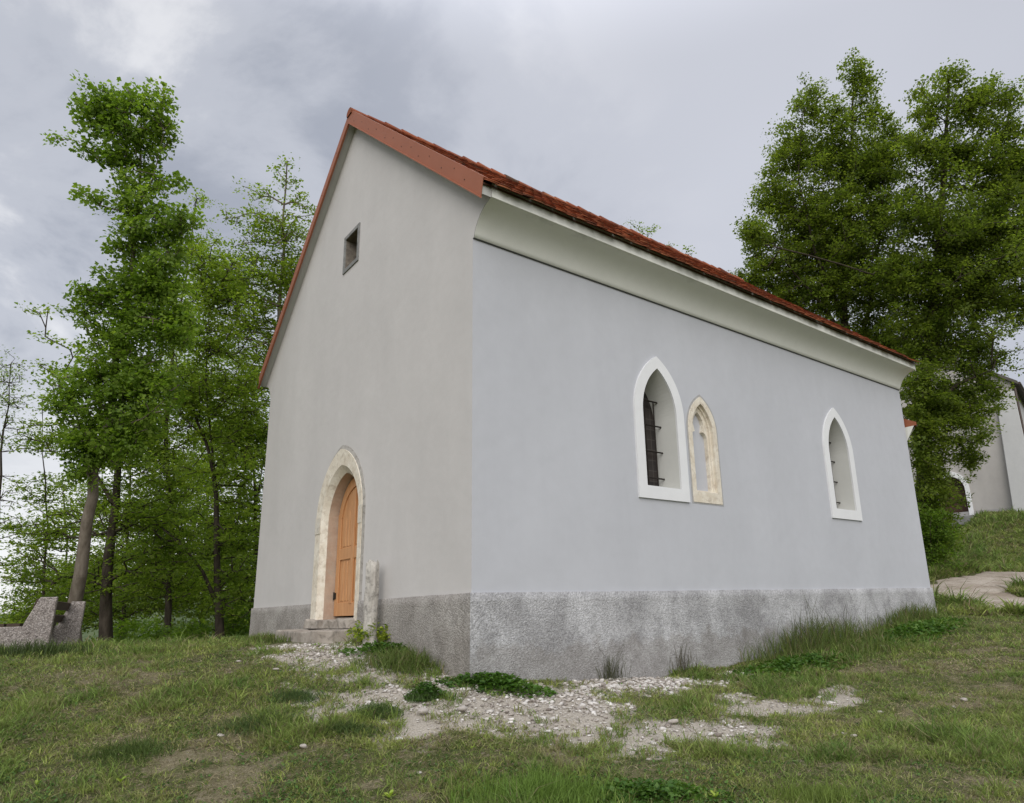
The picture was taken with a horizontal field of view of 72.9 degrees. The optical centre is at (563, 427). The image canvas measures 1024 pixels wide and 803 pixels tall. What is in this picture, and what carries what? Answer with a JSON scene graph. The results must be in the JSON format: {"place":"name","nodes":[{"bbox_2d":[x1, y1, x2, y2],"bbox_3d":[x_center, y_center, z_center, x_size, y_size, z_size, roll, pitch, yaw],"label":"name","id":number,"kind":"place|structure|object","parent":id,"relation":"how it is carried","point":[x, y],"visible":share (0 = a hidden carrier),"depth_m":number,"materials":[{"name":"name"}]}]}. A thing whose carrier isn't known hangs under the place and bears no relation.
{"place":"outdoors","nodes":[
{"label":"outdoors","id":0,"kind":"place"},
{"bbox_2d":[0,596,246,640],"bbox_3d":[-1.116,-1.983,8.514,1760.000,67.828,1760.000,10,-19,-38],"label":"hills","id":1,"kind":"structure","parent":0,"point":[89,633],"depth_m":412.08,"materials":[{"name":"green plant"}]},
{"bbox_2d":[0,513,1023,802],"bbox_3d":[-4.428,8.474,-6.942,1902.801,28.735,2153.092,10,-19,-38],"label":"ground","id":2,"kind":"structure","parent":0,"point":[410,757],"depth_m":5.90,"materials":[{"name":"green plant"}]},
{"bbox_2d":[0,347,43,523],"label":"birch tree","id":3,"kind":"object","parent":2,"relation":"on","point":[7,400],"visible":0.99,"depth_m":14.99,"materials":[{"name":"green plant"}]},
{"bbox_2d":[0,597,85,649],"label":"park bench","id":4,"kind":"object","parent":2,"relation":"on","point":[42,619],"visible":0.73,"depth_m":10.05,"materials":[{"name":"concrete"}]},
{"bbox_2d":[0,637,116,658],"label":"grass clump","id":5,"kind":"object","parent":2,"relation":"on","point":[47,648],"visible":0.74,"depth_m":9.22,"materials":[{"name":"green plant"}]},
{"bbox_2d":[0,391,117,623],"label":"young tree","id":6,"kind":"object","parent":2,"relation":"on","point":[43,499],"visible":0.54,"depth_m":17.89,"materials":[{"name":"green plant"}]},
{"bbox_2d":[0,472,153,642],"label":"beech tree","id":7,"kind":"object","parent":2,"relation":"on","point":[8,618],"visible":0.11,"depth_m":28.64,"materials":[{"name":"green plant"}]},
{"bbox_2d":[0,301,206,641],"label":"beech tree","id":8,"kind":"object","parent":2,"relation":"on","point":[109,559],"visible":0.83,"depth_m":15.89,"materials":[{"name":"green plant"}]},
{"bbox_2d":[90,614,147,642],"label":"shrub","id":9,"kind":"object","parent":2,"relation":"on","point":[127,625],"visible":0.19,"depth_m":17.48,"materials":[{"name":"green plant"}]},
{"bbox_2d":[30,69,212,643],"bbox_3d":[-8.774,-1.192,13.081,3.728,11.036,2.954,-9,-16,24],"label":"maple tree","id":10,"kind":"object","parent":2,"relation":"on","point":[132,381],"visible":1,"depth_m":13.33,"materials":[{"name":"green plant"}]},
{"bbox_2d":[73,733,188,764],"bbox_3d":[-3.466,2.567,5.534,0.917,0.195,0.491,-2,-15,2],"label":"grass clump","id":11,"kind":"object","parent":2,"relation":"on","point":[133,749],"visible":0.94,"depth_m":5.51,"materials":[{"name":"green plant"}]},
{"bbox_2d":[16,400,254,636],"bbox_3d":[-15.649,5.601,25.899,8.905,13.557,5.980,3,-15,-16],"label":"beech tree","id":12,"kind":"object","parent":2,"relation":"on","point":[150,603],"visible":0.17,"depth_m":25.57,"materials":[{"name":"green plant"}]},
{"bbox_2d":[127,615,185,641],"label":"shrub","id":13,"kind":"object","parent":2,"relation":"on","point":[158,630],"visible":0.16,"depth_m":18.93,"materials":[{"name":"green plant"}]},
{"bbox_2d":[87,186,229,638],"bbox_3d":[-12.600,0.679,21.815,4.774,16.265,5.173,0,-15,-5],"label":"beech tree","id":14,"kind":"object","parent":2,"relation":"on","point":[167,591],"visible":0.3,"depth_m":21.81,"materials":[{"name":"green plant"}]},
{"bbox_2d":[152,621,210,639],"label":"shrub","id":15,"kind":"object","parent":2,"relation":"on","point":[175,630],"depth_m":22.89,"materials":[{"name":"green plant"}]},
{"bbox_2d":[94,341,269,633],"bbox_3d":[-15.850,5.830,30.832,8.704,19.041,8.560,10,-19,-38],"label":"beech tree","id":16,"kind":"object","parent":2,"relation":"on","point":[224,359],"visible":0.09,"depth_m":30.49,"materials":[{"name":"green plant"}]},
{"bbox_2d":[169,615,214,640],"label":"shrub","id":17,"kind":"object","parent":2,"relation":"on","point":[196,629],"visible":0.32,"depth_m":18.42,"materials":[{"name":"green plant"}]},
{"bbox_2d":[119,232,270,638],"bbox_3d":[-8.968,0.501,16.763,3.975,10.199,3.850,2,-15,-13],"label":"beech tree","id":18,"kind":"object","parent":2,"relation":"on","point":[215,294],"visible":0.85,"depth_m":16.89,"materials":[{"name":"green plant"}]},
{"bbox_2d":[176,392,269,625],"bbox_3d":[-8.676,2.823,18.710,3.260,7.320,3.568,10,-19,-38],"label":"beech tree","id":19,"kind":"object","parent":2,"relation":"on","point":[261,429],"visible":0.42,"depth_m":18.76,"materials":[{"name":"green plant"}]},
{"bbox_2d":[210,604,253,637],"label":"shrub","id":20,"kind":"object","parent":2,"relation":"on","point":[235,628],"visible":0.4,"depth_m":17.47,"materials":[{"name":"green plant"}]},
{"bbox_2d":[185,152,316,429],"bbox_3d":[-8.667,-0.521,19.287,3.898,14.566,3.884,10,-19,-38],"label":"beech tree","id":21,"kind":"object","parent":2,"relation":"on","point":[285,274],"visible":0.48,"depth_m":19.80,"materials":[{"name":"green plant"}]},
{"bbox_2d":[205,707,313,737],"bbox_3d":[-2.649,2.559,6.007,0.903,0.212,0.613,-7,-16,19],"label":"grass clump","id":22,"kind":"object","parent":2,"relation":"on","point":[244,722],"visible":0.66,"depth_m":5.97,"materials":[{"name":"green plant"}]},
{"bbox_2d":[234,631,290,643],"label":"grass clump","id":23,"kind":"object","parent":2,"relation":"on","point":[269,640],"visible":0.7,"depth_m":10.13,"materials":[{"name":"green plant"}]},
{"bbox_2d":[260,686,332,704],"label":"grass clump","id":24,"kind":"object","parent":2,"relation":"on","point":[304,697],"visible":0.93,"depth_m":6.66,"materials":[{"name":"green plant"}]},
{"bbox_2d":[301,717,386,737],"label":"grass clump","id":25,"kind":"object","parent":2,"relation":"on","point":[346,727],"visible":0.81,"depth_m":5.82,"materials":[{"name":"green plant"}]},
{"bbox_2d":[345,620,383,643],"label":"spurge bush","id":26,"kind":"object","parent":2,"relation":"on","point":[359,633],"visible":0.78,"depth_m":8.92,"materials":[{"name":"green plant"}]},
{"bbox_2d":[362,559,378,645],"bbox_3d":[-2.500,2.345,9.002,0.198,1.224,0.192,-6,-15,17],"label":"stone post","id":27,"kind":"object","parent":2,"relation":"on","point":[370,609],"visible":0.81,"depth_m":8.96,"materials":[{"name":"grey stone"}]},
{"bbox_2d":[337,640,406,656],"bbox_3d":[-2.227,2.697,8.354,0.960,0.247,0.486,-2,-15,2],"label":"weed patch","id":28,"kind":"object","parent":2,"relation":"on","point":[367,646],"visible":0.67,"depth_m":8.31,"materials":[{"name":"green plant"}]},
{"bbox_2d":[346,700,403,719],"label":"grass clump","id":29,"kind":"object","parent":2,"relation":"on","point":[378,706],"visible":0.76,"depth_m":6.22,"materials":[{"name":"green plant"}]},
{"bbox_2d":[377,624,390,644],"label":"spurge bush","id":30,"kind":"object","parent":2,"relation":"on","point":[383,637],"visible":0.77,"depth_m":8.83,"materials":[{"name":"green plant"}]},
{"bbox_2d":[382,789,393,797],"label":"rosette weed","id":31,"kind":"object","parent":2,"relation":"on","point":[389,794],"visible":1,"depth_m":4.64,"materials":[{"name":"green plant"}]},
{"bbox_2d":[347,640,476,684],"bbox_3d":[-1.630,2.612,7.723,1.737,0.468,0.914,-4,-15,7],"label":"grass clump","id":32,"kind":"object","parent":2,"relation":"on","point":[401,659],"visible":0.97,"depth_m":7.69,"materials":[{"name":"green plant"}]},
{"bbox_2d":[403,688,442,702],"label":"grass clump","id":33,"kind":"object","parent":2,"relation":"on","point":[420,698],"visible":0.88,"depth_m":6.64,"materials":[{"name":"green plant"}]},
{"bbox_2d":[404,681,448,701],"bbox_3d":[-1.336,2.577,6.735,0.440,0.191,0.323,4,-16,-21],"label":"weed patch","id":34,"kind":"object","parent":2,"relation":"on","point":[430,687],"visible":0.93,"depth_m":6.71,"materials":[{"name":"green plant"}]},
{"bbox_2d":[433,671,557,698],"bbox_3d":[-0.709,2.681,7.195,1.285,0.277,0.555,0,-15,-8],"label":"weed patch","id":35,"kind":"object","parent":2,"relation":"on","point":[499,680],"visible":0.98,"depth_m":7.14,"materials":[{"name":"green plant"}]},
{"bbox_2d":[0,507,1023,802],"bbox_3d":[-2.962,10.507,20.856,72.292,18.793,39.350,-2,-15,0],"label":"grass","id":36,"kind":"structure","parent":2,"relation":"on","point":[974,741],"depth_m":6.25,"materials":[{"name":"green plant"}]},
{"bbox_2d":[447,760,634,802],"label":"grass clump","id":37,"kind":"object","parent":2,"relation":"on","point":[560,787],"visible":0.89,"depth_m":4.65,"materials":[{"name":"green plant"}]},
{"bbox_2d":[241,641,864,759],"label":"gravel","id":38,"kind":"structure","parent":2,"relation":"on","point":[657,682],"depth_m":7.04,"materials":[{"name":"grey gravel"}]},
{"bbox_2d":[418,707,427,713],"bbox_3d":[-1.281,2.579,6.293,0.099,0.061,0.086,10,-19,-38],"label":"stone","id":39,"kind":"object","parent":38,"relation":"on","point":[422,710],"visible":0.97,"depth_m":6.27,"materials":[{"name":"stone"}]},
{"bbox_2d":[457,706,466,711],"bbox_3d":[-0.928,2.580,6.335,0.107,0.055,0.095,-6,-15,15],"label":"stone","id":40,"kind":"object","parent":38,"relation":"on","point":[462,708],"visible":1,"depth_m":6.30,"materials":[{"name":"stone"}]},
{"bbox_2d":[249,107,936,683],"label":"chapel","id":41,"kind":"structure","parent":2,"relation":"on","point":[519,429],"depth_m":10.10,"materials":[{"name":"grey paint"}]},
{"bbox_2d":[333,478,357,615],"bbox_3d":[-3.255,1.811,10.762,0.094,2.170,1.299,10,-19,-38],"label":"door","id":42,"kind":"structure","parent":41,"relation":"in","point":[344,594],"depth_m":10.90,"materials":[{"name":"brown wood"}]},
{"bbox_2d":[342,222,360,274],"bbox_3d":[-3.533,-3.066,12.089,0.380,0.710,0.660,10,-19,-38],"label":"attic window","id":43,"kind":"structure","parent":41,"relation":"in","point":[352,240],"depth_m":12.17,"materials":[{"name":"grey stone"}]},
{"bbox_2d":[633,356,690,502],"bbox_3d":[1.285,0.030,10.201,1.040,2.155,0.430,10,-19,-38],"label":"window","id":44,"kind":"structure","parent":41,"relation":"in","point":[660,438],"depth_m":10.29,"materials":[{"name":"white paint"}]},
{"bbox_2d":[686,395,723,505],"bbox_3d":[2.108,0.339,10.649,0.730,1.735,0.162,10,-19,-38],"label":"blind window","id":45,"kind":"structure","parent":41,"relation":"in","point":[702,436],"depth_m":10.69,"materials":[{"name":"beige stone"}]},
{"bbox_2d":[822,408,862,520],"bbox_3d":[5.107,0.708,13.224,1.040,2.155,0.430,10,-19,-38],"label":"window","id":46,"kind":"structure","parent":41,"relation":"in","point":[844,498],"depth_m":13.28,"materials":[{"name":"white paint"}]},
{"bbox_2d":[595,645,630,680],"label":"grass clump","id":47,"kind":"object","parent":2,"relation":"on","point":[609,674],"visible":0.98,"depth_m":8.39,"materials":[{"name":"green plant"}]},
{"bbox_2d":[571,777,735,802],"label":"weed patch","id":48,"kind":"object","parent":2,"relation":"on","point":[644,789],"visible":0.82,"depth_m":4.69,"materials":[{"name":"green plant"}]},
{"bbox_2d":[623,220,696,255],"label":"young tree","id":49,"kind":"object","parent":2,"relation":"on","point":[649,228],"visible":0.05,"depth_m":27.84,"materials":[{"name":"green plant"}]},
{"bbox_2d":[668,719,678,723],"bbox_3d":[1.023,2.743,6.447,0.102,0.045,0.052,0,-15,-6],"label":"stone","id":50,"kind":"object","parent":2,"relation":"on","point":[671,721],"visible":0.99,"depth_m":6.43,"materials":[{"name":"stone"}]},
{"bbox_2d":[667,640,700,673],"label":"grass clump","id":51,"kind":"object","parent":2,"relation":"on","point":[681,665],"visible":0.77,"depth_m":9.18,"materials":[{"name":"plant"}]},
{"bbox_2d":[732,649,861,680],"bbox_3d":[3.295,3.321,9.685,2.747,0.329,1.122,10,-19,-38],"label":"weed patch","id":52,"kind":"object","parent":2,"relation":"on","point":[793,661],"visible":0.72,"depth_m":9.52,"materials":[{"name":"green plant"}]},
{"bbox_2d":[736,612,885,665],"bbox_3d":[4.053,3.252,10.893,4.068,0.796,1.296,10,-19,-38],"label":"grass clump","id":53,"kind":"object","parent":2,"relation":"on","point":[817,641],"visible":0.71,"depth_m":10.70,"materials":[{"name":"green plant"}]},
{"bbox_2d":[755,771,867,802],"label":"grass clump","id":54,"kind":"object","parent":2,"relation":"on","point":[818,791],"visible":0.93,"depth_m":4.68,"materials":[{"name":"green plant"}]},
{"bbox_2d":[757,594,868,658],"bbox_3d":[4.030,3.118,11.109,3.084,1.106,0.647,8,-18,-34],"label":"grass clump","id":55,"kind":"object","parent":2,"relation":"on","point":[795,628],"visible":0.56,"depth_m":10.95,"materials":[{"name":"green plant"}]},
{"bbox_2d":[727,47,921,379],"bbox_3d":[10.895,-4.343,26.089,7.600,20.304,7.120,10,-19,-38],"label":"linden tree","id":56,"kind":"object","parent":2,"relation":"on","point":[847,240],"visible":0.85,"depth_m":26.52,"materials":[{"name":"green plant"}]},
{"bbox_2d":[747,625,931,672],"bbox_3d":[4.492,3.389,10.792,4.921,0.558,1.388,10,-19,-38],"label":"grass clump","id":57,"kind":"object","parent":2,"relation":"on","point":[847,648],"visible":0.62,"depth_m":10.59,"materials":[{"name":"green plant"}]},
{"bbox_2d":[730,57,1023,562],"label":"linden tree","id":58,"kind":"object","parent":2,"relation":"on","point":[966,242],"visible":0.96,"depth_m":23.49,"materials":[{"name":"green plant"}]},
{"bbox_2d":[870,599,950,631],"bbox_3d":[6.634,3.506,13.031,3.118,0.598,1.080,10,-19,-38],"label":"grass clump","id":59,"kind":"object","parent":2,"relation":"on","point":[924,613],"visible":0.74,"depth_m":12.96,"materials":[{"name":"green plant"}]},
{"bbox_2d":[865,616,971,646],"bbox_3d":[6.207,3.548,12.004,3.684,0.454,1.156,10,-19,-38],"label":"weed patch","id":60,"kind":"object","parent":2,"relation":"on","point":[919,626],"visible":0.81,"depth_m":11.83,"materials":[{"name":"green plant"}]},
{"bbox_2d":[917,499,969,570],"bbox_3d":[11.901,3.559,22.326,1.651,2.568,2.066,10,-19,-38],"label":"shrub","id":61,"kind":"object","parent":2,"relation":"on","point":[931,533],"visible":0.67,"depth_m":22.04,"materials":[{"name":"green plant"}]},
{"bbox_2d":[899,356,1023,529],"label":"church","id":62,"kind":"structure","parent":2,"relation":"on","point":[997,484],"depth_m":37.77,"materials":[{"name":"off-white plaster"},{"name":"dark slate"}]},
{"bbox_2d":[939,478,968,512],"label":"door","id":63,"kind":"structure","parent":62,"relation":"in","point":[964,509],"depth_m":39.05,"materials":[{"name":"brown wood"}]},
{"bbox_2d":[0,0,1023,614],"label":"sky","id":64,"kind":"structure","parent":0,"point":[651,112],"materials":[{"name":"grey"}]},
{"bbox_2d":[930,571,1023,607],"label":"path","id":65,"kind":"structure","parent":0,"point":[993,584],"depth_m":19.34,"materials":[{"name":"beige gravel"}]}
]}

